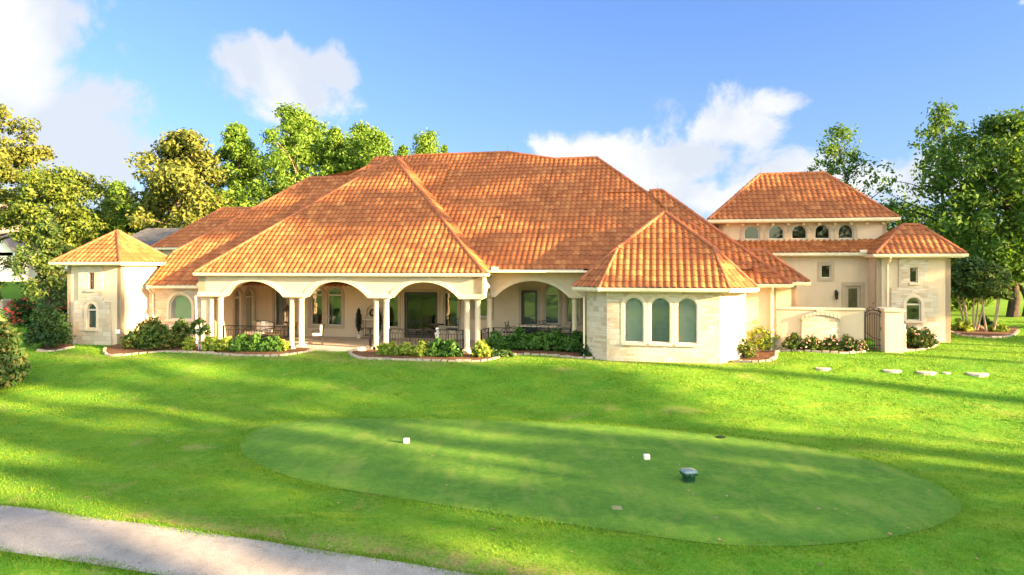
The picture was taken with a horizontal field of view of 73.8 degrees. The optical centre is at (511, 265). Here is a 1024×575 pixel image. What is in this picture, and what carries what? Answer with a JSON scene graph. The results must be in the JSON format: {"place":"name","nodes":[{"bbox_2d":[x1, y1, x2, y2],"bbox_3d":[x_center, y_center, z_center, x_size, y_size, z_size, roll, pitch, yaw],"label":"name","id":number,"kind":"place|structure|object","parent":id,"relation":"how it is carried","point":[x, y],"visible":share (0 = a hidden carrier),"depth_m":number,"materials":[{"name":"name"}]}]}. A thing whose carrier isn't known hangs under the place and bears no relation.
{"place":"outdoors","nodes":[
{"label":"outdoors","id":0,"kind":"place"},
{"bbox_2d":[0,505,472,574],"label":"path","id":1,"kind":"structure","parent":0,"point":[35,531],"depth_m":12.03,"materials":[{"name":"concrete"}]},
{"bbox_2d":[0,281,1023,574],"bbox_3d":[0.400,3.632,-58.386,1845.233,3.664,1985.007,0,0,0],"label":"ground","id":2,"kind":"structure","parent":0,"point":[590,547],"depth_m":20.44,"materials":[{"name":"plant"}]},
{"bbox_2d":[0,239,22,299],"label":"tree","id":3,"kind":"object","parent":2,"relation":"on","point":[5,262],"visible":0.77,"depth_m":44.58,"materials":[{"name":"green plant"}]},
{"bbox_2d":[0,309,31,387],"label":"shrub","id":4,"kind":"object","parent":2,"relation":"on","point":[13,365],"visible":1,"depth_m":26.65,"materials":[{"name":"green plant"}]},
{"bbox_2d":[0,204,40,280],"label":"gabled house","id":5,"kind":"structure","parent":2,"relation":"on","point":[7,246],"depth_m":80.00,"materials":[{"name":"white paint"}]},
{"bbox_2d":[3,296,43,326],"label":"shrub","id":6,"kind":"object","parent":2,"relation":"on","point":[20,310],"visible":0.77,"depth_m":42.48,"materials":[{"name":"green plant"}]},
{"bbox_2d":[9,214,74,319],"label":"young tree","id":7,"kind":"object","parent":2,"relation":"on","point":[47,225],"visible":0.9,"depth_m":41.40,"materials":[{"name":"green plant"}]},
{"bbox_2d":[0,103,89,244],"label":"tree","id":8,"kind":"object","parent":2,"relation":"on","point":[15,156],"visible":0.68,"depth_m":58.29,"materials":[{"name":"leaf"},{"name":"bark"}]},
{"bbox_2d":[40,343,72,349],"bbox_3d":[-21.724,3.826,32.914,1.425,0.152,3.714,0,0,-25],"label":"mulch bed","id":9,"kind":"object","parent":2,"relation":"on","point":[60,345],"visible":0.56,"depth_m":31.87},
{"bbox_2d":[22,304,75,347],"bbox_3d":[-21.629,2.822,31.874,2.065,2.038,1.737,0,0,0],"label":"shrub","id":10,"kind":"object","parent":9,"relation":"on","point":[45,329],"visible":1,"depth_m":31.59,"materials":[{"name":"green plant"}]},
{"bbox_2d":[0,161,120,301],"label":"tree","id":11,"kind":"object","parent":2,"relation":"on","point":[62,187],"visible":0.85,"depth_m":53.08,"materials":[{"name":"green plant"}]},
{"bbox_2d":[51,179,152,303],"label":"tree","id":12,"kind":"object","parent":2,"relation":"on","point":[122,222],"visible":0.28,"depth_m":63.13,"materials":[{"name":"green plant"}]},
{"bbox_2d":[103,228,181,261],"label":"slate house","id":13,"kind":"structure","parent":2,"relation":"on","point":[149,236],"depth_m":49.79,"materials":[{"name":"grey"}]},
{"bbox_2d":[111,127,235,235],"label":"tree","id":14,"kind":"object","parent":2,"relation":"on","point":[176,173],"visible":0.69,"depth_m":53.75,"materials":[{"name":"leaf"},{"name":"bark"}]},
{"bbox_2d":[106,342,309,355],"bbox_3d":[-14.025,3.852,31.375,10.264,0.204,3.936,0,0,12],"label":"mulch bed","id":15,"kind":"object","parent":2,"relation":"on","point":[115,349],"visible":0.43,"depth_m":30.71,"materials":[{"name":"soil"}]},
{"bbox_2d":[119,316,180,349],"bbox_3d":[-16.540,3.060,31.316,2.793,1.523,1.596,0,0,0],"label":"shrub","id":16,"kind":"object","parent":15,"relation":"on","point":[151,333],"visible":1,"depth_m":31.00,"materials":[{"name":"green plant"}]},
{"bbox_2d":[170,316,196,346],"bbox_3d":[-15.250,3.056,31.567,1.286,1.494,1.138,0,0,0],"label":"shrub","id":17,"kind":"object","parent":15,"relation":"on","point":[180,329],"visible":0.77,"depth_m":31.39,"materials":[{"name":"green plant"}]},
{"bbox_2d":[182,335,195,350],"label":"shrub","id":18,"kind":"object","parent":15,"relation":"on","point":[189,345],"visible":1,"depth_m":30.44,"materials":[{"name":"green plant"}]},
{"bbox_2d":[189,317,210,348],"bbox_3d":[-14.094,3.113,30.913,0.975,1.587,0.878,0,0,0],"label":"sapling","id":19,"kind":"object","parent":15,"relation":"on","point":[201,329],"visible":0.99,"depth_m":30.77,"materials":[{"name":"green plant"}]},
{"bbox_2d":[201,336,218,350],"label":"shrub","id":20,"kind":"object","parent":15,"relation":"on","point":[208,343],"visible":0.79,"depth_m":30.21,"materials":[{"name":"green plant"}]},
{"bbox_2d":[214,336,233,350],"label":"shrub","id":21,"kind":"object","parent":15,"relation":"on","point":[223,344],"visible":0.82,"depth_m":30.13,"materials":[{"name":"yellow plant"}]},
{"bbox_2d":[229,333,250,351],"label":"shrub","id":22,"kind":"object","parent":15,"relation":"on","point":[238,341],"visible":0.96,"depth_m":30.09,"materials":[{"name":"green plant"}]},
{"bbox_2d":[243,332,261,351],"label":"shrub","id":23,"kind":"object","parent":15,"relation":"on","point":[253,344],"visible":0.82,"depth_m":30.03,"materials":[{"name":"green plant"}]},
{"bbox_2d":[256,335,281,351],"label":"shrub","id":24,"kind":"object","parent":15,"relation":"on","point":[269,343],"visible":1,"depth_m":29.94,"materials":[{"name":"green plant"}]},
{"bbox_2d":[103,347,314,356],"bbox_3d":[-13.888,3.879,30.303,9.916,0.352,1.977,0,0,2],"label":"stone border","id":25,"kind":"object","parent":2,"relation":"on","point":[105,353],"visible":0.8,"depth_m":30.07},
{"bbox_2d":[190,121,279,217],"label":"tree","id":26,"kind":"object","parent":2,"relation":"on","point":[238,149],"visible":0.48,"depth_m":59.03,"materials":[{"name":"green plant"}]},
{"bbox_2d":[228,136,305,201],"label":"tree","id":27,"kind":"object","parent":2,"relation":"on","point":[266,155],"visible":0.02,"depth_m":69.09,"materials":[{"name":"green plant"}]},
{"bbox_2d":[253,102,332,196],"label":"tree","id":28,"kind":"object","parent":2,"relation":"on","point":[300,126],"visible":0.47,"depth_m":60.87,"materials":[{"name":"green plant"}]},
{"bbox_2d":[288,120,327,182],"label":"tree","id":29,"kind":"object","parent":2,"relation":"on","point":[321,139],"visible":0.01,"depth_m":68.82,"materials":[{"name":"green plant"}]},
{"bbox_2d":[313,126,361,175],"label":"tree","id":30,"kind":"object","parent":2,"relation":"on","point":[334,142],"visible":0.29,"depth_m":62.25,"materials":[{"name":"green plant"}]},
{"bbox_2d":[337,120,396,168],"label":"tree","id":31,"kind":"object","parent":2,"relation":"on","point":[358,131],"visible":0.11,"depth_m":64.51,"materials":[{"name":"green plant"}]},
{"bbox_2d":[353,127,396,166],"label":"tree","id":32,"kind":"object","parent":2,"relation":"on","point":[379,145],"visible":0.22,"depth_m":61.00,"materials":[{"name":"green plant"}]},
{"bbox_2d":[231,335,553,351],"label":"patio","id":33,"kind":"structure","parent":2,"relation":"on","point":[338,343],"depth_m":33.50,"materials":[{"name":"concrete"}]},
{"bbox_2d":[223,325,288,340],"bbox_3d":[-12.114,3.289,32.245,3.440,0.932,0.056,0,0,12],"label":"iron railing","id":34,"kind":"object","parent":33,"relation":"on","point":[287,330],"visible":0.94,"depth_m":32.17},
{"bbox_2d":[243,320,274,337],"bbox_3d":[-12.744,3.257,34.369,1.560,0.996,0.809,0,0,36],"label":"sofa","id":35,"kind":"object","parent":33,"relation":"on","point":[262,323],"visible":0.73,"depth_m":34.29,"materials":[{"name":"fabric"}]},
{"bbox_2d":[355,308,361,337],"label":"topiary","id":36,"kind":"object","parent":33,"relation":"on","point":[358,319],"visible":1,"depth_m":35.46,"materials":[{"name":"plant"}]},
{"bbox_2d":[389,328,463,349],"bbox_3d":[-3.839,3.289,30.486,3.480,0.932,0.056,0,0,12],"label":"iron railing","id":37,"kind":"object","parent":33,"relation":"on","point":[415,333],"visible":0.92,"depth_m":30.43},
{"bbox_2d":[493,327,571,336],"bbox_3d":[0.898,3.289,31.033,3.640,0.932,0.056,0,0,12],"label":"iron railing","id":38,"kind":"object","parent":33,"relation":"on","point":[570,333],"visible":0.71,"depth_m":30.98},
{"bbox_2d":[396,144,410,155],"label":"tree","id":39,"kind":"object","parent":2,"relation":"on","point":[403,150],"visible":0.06,"depth_m":61.72,"materials":[{"name":"green plant"}]},
{"bbox_2d":[409,130,443,154],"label":"tree","id":40,"kind":"object","parent":2,"relation":"on","point":[425,141],"visible":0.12,"depth_m":69.30,"materials":[{"name":"green plant"}]},
{"bbox_2d":[348,349,598,361],"bbox_3d":[-1.762,3.827,28.586,11.398,0.248,2.284,0,0,10],"label":"stone border","id":41,"kind":"object","parent":2,"relation":"on","point":[350,353],"visible":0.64,"depth_m":28.02,"materials":[{"name":"stone"}]},
{"bbox_2d":[352,349,601,360],"bbox_3d":[-1.607,3.797,29.360,10.981,0.094,3.692,0,0,0],"label":"mulch bed","id":42,"kind":"object","parent":2,"relation":"on","point":[368,353],"visible":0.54,"depth_m":28.79,"materials":[{"name":"soil"}]},
{"bbox_2d":[375,341,396,354],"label":"shrub","id":43,"kind":"object","parent":42,"relation":"on","point":[386,348],"visible":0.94,"depth_m":28.86,"materials":[{"name":"green plant"}]},
{"bbox_2d":[392,341,413,355],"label":"shrub","id":44,"kind":"object","parent":42,"relation":"on","point":[404,348],"visible":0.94,"depth_m":28.61,"materials":[{"name":"green plant"}]},
{"bbox_2d":[409,339,429,356],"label":"shrub","id":45,"kind":"object","parent":42,"relation":"on","point":[419,348],"visible":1,"depth_m":28.43,"materials":[{"name":"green plant"}]},
{"bbox_2d":[423,337,442,356],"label":"shrub","id":46,"kind":"object","parent":42,"relation":"on","point":[434,346],"visible":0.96,"depth_m":28.39,"materials":[{"name":"green plant"}]},
{"bbox_2d":[439,338,462,356],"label":"shrub","id":47,"kind":"object","parent":42,"relation":"on","point":[449,347],"visible":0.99,"depth_m":28.26,"materials":[{"name":"green plant"}]},
{"bbox_2d":[471,339,490,356],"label":"shrub","id":48,"kind":"object","parent":42,"relation":"on","point":[481,348],"visible":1,"depth_m":28.05,"materials":[{"name":"yellow plant"}]},
{"bbox_2d":[485,330,510,350],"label":"shrub","id":49,"kind":"object","parent":42,"relation":"on","point":[496,340],"visible":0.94,"depth_m":30.13,"materials":[{"name":"green plant"}]},
{"bbox_2d":[491,348,514,356],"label":"shrub","id":50,"kind":"object","parent":42,"relation":"on","point":[502,353],"visible":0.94,"depth_m":28.24,"materials":[{"name":"green plant"}]},
{"bbox_2d":[506,326,529,350],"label":"shrub","id":51,"kind":"object","parent":42,"relation":"on","point":[518,340],"visible":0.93,"depth_m":30.41,"materials":[{"name":"green plant"}]},
{"bbox_2d":[526,330,552,349],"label":"shrub","id":52,"kind":"object","parent":42,"relation":"on","point":[535,342],"visible":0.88,"depth_m":30.34,"materials":[{"name":"green plant"}]},
{"bbox_2d":[542,328,567,351],"bbox_3d":[2.026,3.275,30.199,1.287,1.070,1.202,0,0,-36],"label":"shrub","id":53,"kind":"object","parent":42,"relation":"on","point":[556,338],"visible":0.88,"depth_m":30.01,"materials":[{"name":"green plant"}]},
{"bbox_2d":[563,330,586,351],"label":"shrub","id":54,"kind":"object","parent":42,"relation":"on","point":[574,340],"visible":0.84,"depth_m":29.59,"materials":[{"name":"green plant"}]},
{"bbox_2d":[0,414,987,574],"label":"fringe grass","id":55,"kind":"structure","parent":2,"relation":"on","point":[85,563],"depth_m":12.95,"materials":[{"name":"plant"}]},
{"bbox_2d":[49,144,968,363],"bbox_3d":[-1.162,-1.289,37.090,44.510,11.378,18.006,0,0,12],"label":"villa","id":56,"kind":"object","parent":2,"relation":"on","point":[602,255],"visible":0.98,"depth_m":32.89,"materials":[{"name":"ceramic"}]},
{"bbox_2d":[84,304,96,330],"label":"window","id":57,"kind":"structure","parent":56,"relation":"in","point":[93,309],"depth_m":33.05,"materials":[{"name":"beige glass"}]},
{"bbox_2d":[164,291,194,322],"bbox_3d":[-16.516,2.040,34.076,1.710,1.560,0.290,0,0,12],"label":"window","id":58,"kind":"structure","parent":56,"relation":"in","point":[182,304],"depth_m":34.15,"materials":[{"name":"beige glass"}]},
{"bbox_2d":[233,287,243,338],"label":"window","id":59,"kind":"structure","parent":56,"relation":"in","point":[238,299],"depth_m":35.86,"materials":[{"name":"beige glass"}]},
{"bbox_2d":[244,287,255,330],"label":"window","id":60,"kind":"structure","parent":56,"relation":"in","point":[249,297],"depth_m":36.82,"materials":[{"name":"beige glass"}]},
{"bbox_2d":[272,288,288,327],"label":"window","id":61,"kind":"structure","parent":56,"relation":"in","point":[274,292],"depth_m":37.00,"materials":[{"name":"beige glass"}]},
{"bbox_2d":[308,286,324,327],"bbox_3d":[-10.444,2.145,36.550,1.000,2.350,0.165,0,0,12],"label":"window","id":62,"kind":"structure","parent":56,"relation":"in","point":[310,299],"depth_m":36.54,"materials":[{"name":"beige glass"}]},
{"bbox_2d":[325,286,343,328],"bbox_3d":[-9.423,2.145,36.330,1.120,2.350,0.165,0,0,12],"label":"window","id":63,"kind":"structure","parent":56,"relation":"in","point":[327,295],"depth_m":36.33,"materials":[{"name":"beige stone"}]},
{"bbox_2d":[382,292,399,329],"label":"window","id":64,"kind":"structure","parent":56,"relation":"in","point":[396,327],"depth_m":35.50,"materials":[{"name":"beige stone"}]},
{"bbox_2d":[402,289,439,338],"bbox_3d":[-4.693,2.535,35.325,2.070,2.650,0.165,0,0,12],"label":"door","id":65,"kind":"structure","parent":56,"relation":"in","point":[421,304],"depth_m":35.36,"materials":[{"name":"clear glass"}]},
{"bbox_2d":[441,290,460,329],"bbox_3d":[-3.113,2.245,34.991,1.010,2.030,0.165,0,0,12],"label":"window","id":66,"kind":"structure","parent":56,"relation":"in","point":[443,292],"depth_m":34.99,"materials":[{"name":"beige stone"}]},
{"bbox_2d":[471,298,493,319],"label":"window","id":67,"kind":"structure","parent":56,"relation":"in","point":[472,301],"depth_m":34.66,"materials":[{"name":"beige stone"}]},
{"bbox_2d":[519,287,539,337],"bbox_3d":[0.886,2.465,34.182,1.090,2.790,0.245,0,0,12],"label":"door","id":68,"kind":"structure","parent":56,"relation":"in","point":[529,297],"depth_m":34.23,"materials":[{"name":"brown wood"}]},
{"bbox_2d":[542,284,561,326],"bbox_3d":[2.001,1.930,33.944,0.980,2.160,0.245,0,0,12],"label":"window","id":69,"kind":"structure","parent":56,"relation":"in","point":[551,295],"depth_m":34.01,"materials":[{"name":"green glass"}]},
{"bbox_2d":[565,294,581,324],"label":"window","id":70,"kind":"structure","parent":56,"relation":"in","point":[568,302],"depth_m":33.73,"materials":[{"name":"green glass"}]},
{"bbox_2d":[622,297,644,345],"bbox_3d":[4.867,2.185,27.229,0.900,1.930,0.290,0,0,12],"label":"window","id":71,"kind":"structure","parent":56,"relation":"in","point":[630,323],"depth_m":27.34,"materials":[{"name":"green glass"}]},
{"bbox_2d":[649,297,671,345],"bbox_3d":[5.875,2.185,27.015,0.890,1.930,0.290,0,0,12],"label":"window","id":72,"kind":"structure","parent":56,"relation":"in","point":[664,312],"depth_m":27.11,"materials":[{"name":"green glass"}]},
{"bbox_2d":[675,297,698,346],"bbox_3d":[6.878,2.185,26.802,0.900,1.930,0.290,0,0,12],"label":"window","id":73,"kind":"structure","parent":56,"relation":"in","point":[683,311],"depth_m":26.90,"materials":[{"name":"green glass"}]},
{"bbox_2d":[740,223,762,240],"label":"window","id":74,"kind":"structure","parent":56,"relation":"in","point":[748,232],"depth_m":34.37,"materials":[{"name":"beige glass"}]},
{"bbox_2d":[765,223,787,240],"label":"window","id":75,"kind":"structure","parent":56,"relation":"in","point":[779,231],"depth_m":34.13,"materials":[{"name":"beige glass"}]},
{"bbox_2d":[788,223,810,240],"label":"window","id":76,"kind":"structure","parent":56,"relation":"in","point":[798,231],"depth_m":33.91,"materials":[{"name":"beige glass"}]},
{"bbox_2d":[811,222,833,240],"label":"window","id":77,"kind":"structure","parent":56,"relation":"in","point":[825,230],"depth_m":33.68,"materials":[{"name":"beige glass"}]},
{"bbox_2d":[818,262,833,280],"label":"window","id":78,"kind":"structure","parent":56,"relation":"in","point":[825,270],"depth_m":32.93,"materials":[{"name":"clear glass"}]},
{"bbox_2d":[834,222,857,240],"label":"window","id":79,"kind":"structure","parent":56,"relation":"in","point":[844,231],"depth_m":33.46,"materials":[{"name":"beige glass"}]},
{"bbox_2d":[842,282,864,337],"bbox_3d":[16.330,2.190,32.698,1.000,2.840,0.165,0,0,12],"label":"door","id":80,"kind":"structure","parent":56,"relation":"in","point":[853,293],"depth_m":32.70,"materials":[{"name":"brown metal"}]},
{"bbox_2d":[905,297,922,322],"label":"window","id":81,"kind":"structure","parent":56,"relation":"in","point":[908,320],"depth_m":30.89,"materials":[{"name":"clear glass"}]},
{"bbox_2d":[909,267,919,284],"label":"window","id":82,"kind":"structure","parent":56,"relation":"in","point":[913,270],"depth_m":30.96,"materials":[{"name":"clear glass"}]},
{"bbox_2d":[44,455,979,564],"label":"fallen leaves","id":83,"kind":"object","parent":2,"relation":"on","point":[533,489],"visible":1,"depth_m":13.42,"materials":[{"name":"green plant"}]},
{"bbox_2d":[241,418,961,545],"bbox_3d":[0.830,4.953,17.497,18.239,0.071,8.281,0,0,19],"label":"tee green","id":84,"kind":"object","parent":2,"relation":"on","point":[575,473],"visible":1,"depth_m":15.99,"materials":[{"name":"plant"}]},
{"bbox_2d":[680,467,697,482],"bbox_3d":[4.049,4.787,15.628,0.336,0.289,0.353,0,0,-12],"label":"marker","id":85,"kind":"object","parent":84,"relation":"on","point":[689,474],"visible":1,"depth_m":15.52,"materials":[{"name":"green plastic"}]},
{"bbox_2d":[746,319,780,350],"bbox_3d":[10.499,2.795,28.682,1.678,1.586,1.418,0,0,0],"label":"shrub","id":86,"kind":"object","parent":2,"relation":"on","point":[768,345],"visible":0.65,"depth_m":28.26,"materials":[{"name":"yellow plant"}]},
{"bbox_2d":[726,349,847,361],"bbox_3d":[11.171,3.580,27.322,5.833,0.381,2.249,0,0,0],"label":"mulch bed","id":87,"kind":"object","parent":2,"relation":"on","point":[764,355],"visible":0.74,"depth_m":27.10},
{"bbox_2d":[737,338,758,357],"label":"shrub","id":88,"kind":"object","parent":87,"relation":"on","point":[747,349],"visible":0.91,"depth_m":27.05,"materials":[{"name":"green plant"}]},
{"bbox_2d":[781,332,802,349],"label":"shrub","id":89,"kind":"object","parent":87,"relation":"on","point":[792,340],"visible":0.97,"depth_m":27.78,"materials":[{"name":"green plant"}]},
{"bbox_2d":[799,334,823,349],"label":"shrub","id":90,"kind":"object","parent":87,"relation":"on","point":[811,343],"visible":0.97,"depth_m":27.48,"materials":[{"name":"green plant"}]},
{"bbox_2d":[820,334,843,350],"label":"shrub","id":91,"kind":"object","parent":87,"relation":"on","point":[830,343],"visible":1,"depth_m":27.28,"materials":[{"name":"green plant"}]},
{"bbox_2d":[838,333,859,350],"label":"shrub","id":92,"kind":"object","parent":87,"relation":"on","point":[847,342],"visible":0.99,"depth_m":27.10,"materials":[{"name":"green plant"}]},
{"bbox_2d":[855,339,867,350],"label":"shrub","id":93,"kind":"object","parent":87,"relation":"on","point":[863,345],"visible":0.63,"depth_m":27.23,"materials":[{"name":"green plant"}]},
{"bbox_2d":[730,349,865,362],"bbox_3d":[11.158,3.611,27.212,5.855,0.531,1.656,0,0,-10],"label":"stone border","id":94,"kind":"object","parent":2,"relation":"on","point":[783,350],"visible":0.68,"depth_m":26.82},
{"bbox_2d":[776,307,864,349],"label":"courtyard wall","id":95,"kind":"structure","parent":2,"relation":"on","point":[820,323],"depth_m":27.91,"materials":[{"name":"paint"}]},
{"bbox_2d":[807,122,933,229],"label":"tree","id":96,"kind":"object","parent":2,"relation":"on","point":[831,149],"visible":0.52,"depth_m":49.24,"materials":[{"name":"green plant"}]},
{"bbox_2d":[875,307,904,352],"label":"gate pillar","id":97,"kind":"structure","parent":2,"relation":"on","point":[889,334],"depth_m":26.98,"materials":[{"name":"paint"}]},
{"bbox_2d":[865,302,880,350],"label":"garden gate","id":98,"kind":"structure","parent":97,"relation":"attached to","point":[874,345],"depth_m":27.58,"materials":[{"name":"black metal"}]},
{"bbox_2d":[883,192,954,259],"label":"tree","id":99,"kind":"object","parent":2,"relation":"on","point":[918,219],"visible":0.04,"depth_m":55.12,"materials":[{"name":"green plant"}]},
{"bbox_2d":[875,97,1001,237],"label":"tree","id":100,"kind":"object","parent":2,"relation":"on","point":[934,131],"visible":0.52,"depth_m":49.90,"materials":[{"name":"green plant"}]},
{"bbox_2d":[906,105,1023,316],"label":"tree","id":101,"kind":"object","parent":2,"relation":"on","point":[1007,148],"visible":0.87,"depth_m":44.90,"materials":[{"name":"green plant"}]},
{"bbox_2d":[922,219,1019,310],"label":"tree","id":102,"kind":"object","parent":2,"relation":"on","point":[955,304],"visible":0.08,"depth_m":51.22,"materials":[{"name":"green plant"}]},
{"bbox_2d":[951,327,1018,336],"bbox_3d":[24.677,3.405,35.833,2.900,0.030,7.589,0,0,39],"label":"mulch bed","id":103,"kind":"object","parent":2,"relation":"on","point":[980,332],"visible":0.52,"depth_m":34.79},
{"bbox_2d":[951,318,975,331],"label":"shrub","id":104,"kind":"object","parent":103,"relation":"on","point":[963,325],"visible":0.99,"depth_m":35.41,"materials":[{"name":"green plant"}]},
{"bbox_2d":[951,255,1002,330],"bbox_3d":[24.258,1.461,35.977,2.817,4.181,3.163,0,0,37],"label":"crape myrtle","id":105,"kind":"object","parent":103,"relation":"on","point":[960,274],"visible":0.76,"depth_m":35.66,"materials":[{"name":"green plant"}]},
{"bbox_2d":[964,260,1017,331],"bbox_3d":[24.709,1.602,35.256,2.503,3.896,2.674,0,0,0],"label":"crape myrtle","id":106,"kind":"object","parent":103,"relation":"on","point":[993,272],"visible":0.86,"depth_m":34.88,"materials":[{"name":"green plant"}]},
{"bbox_2d":[987,323,1009,331],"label":"shrub","id":107,"kind":"object","parent":103,"relation":"on","point":[1001,328],"visible":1,"depth_m":35.13,"materials":[{"name":"green plant"}]},
{"bbox_2d":[951,330,1018,337],"bbox_3d":[23.915,3.434,34.886,3.067,0.187,5.321,0,0,39],"label":"stone border","id":108,"kind":"object","parent":2,"relation":"on","point":[1015,332],"visible":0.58,"depth_m":33.06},
{"bbox_2d":[967,165,1023,316],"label":"tree","id":109,"kind":"object","parent":2,"relation":"on","point":[1004,216],"visible":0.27,"depth_m":45.95,"materials":[{"name":"green plant"}]},
{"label":"mulch bed","id":110,"kind":"structure","parent":2,"relation":"on","visible":0},
{"bbox_2d":[905,324,939,347],"bbox_3d":[16.918,2.921,28.381,1.406,1.057,1.346,0,0,45],"label":"shrub","id":111,"kind":"object","parent":110,"relation":"on","point":[915,338],"visible":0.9,"depth_m":28.17,"materials":[{"name":"green plant"}]},
{"bbox_2d":[0,0,1023,231],"label":"sky","id":112,"kind":"structure","parent":0,"point":[691,100],"materials":[{"name":"blue"}]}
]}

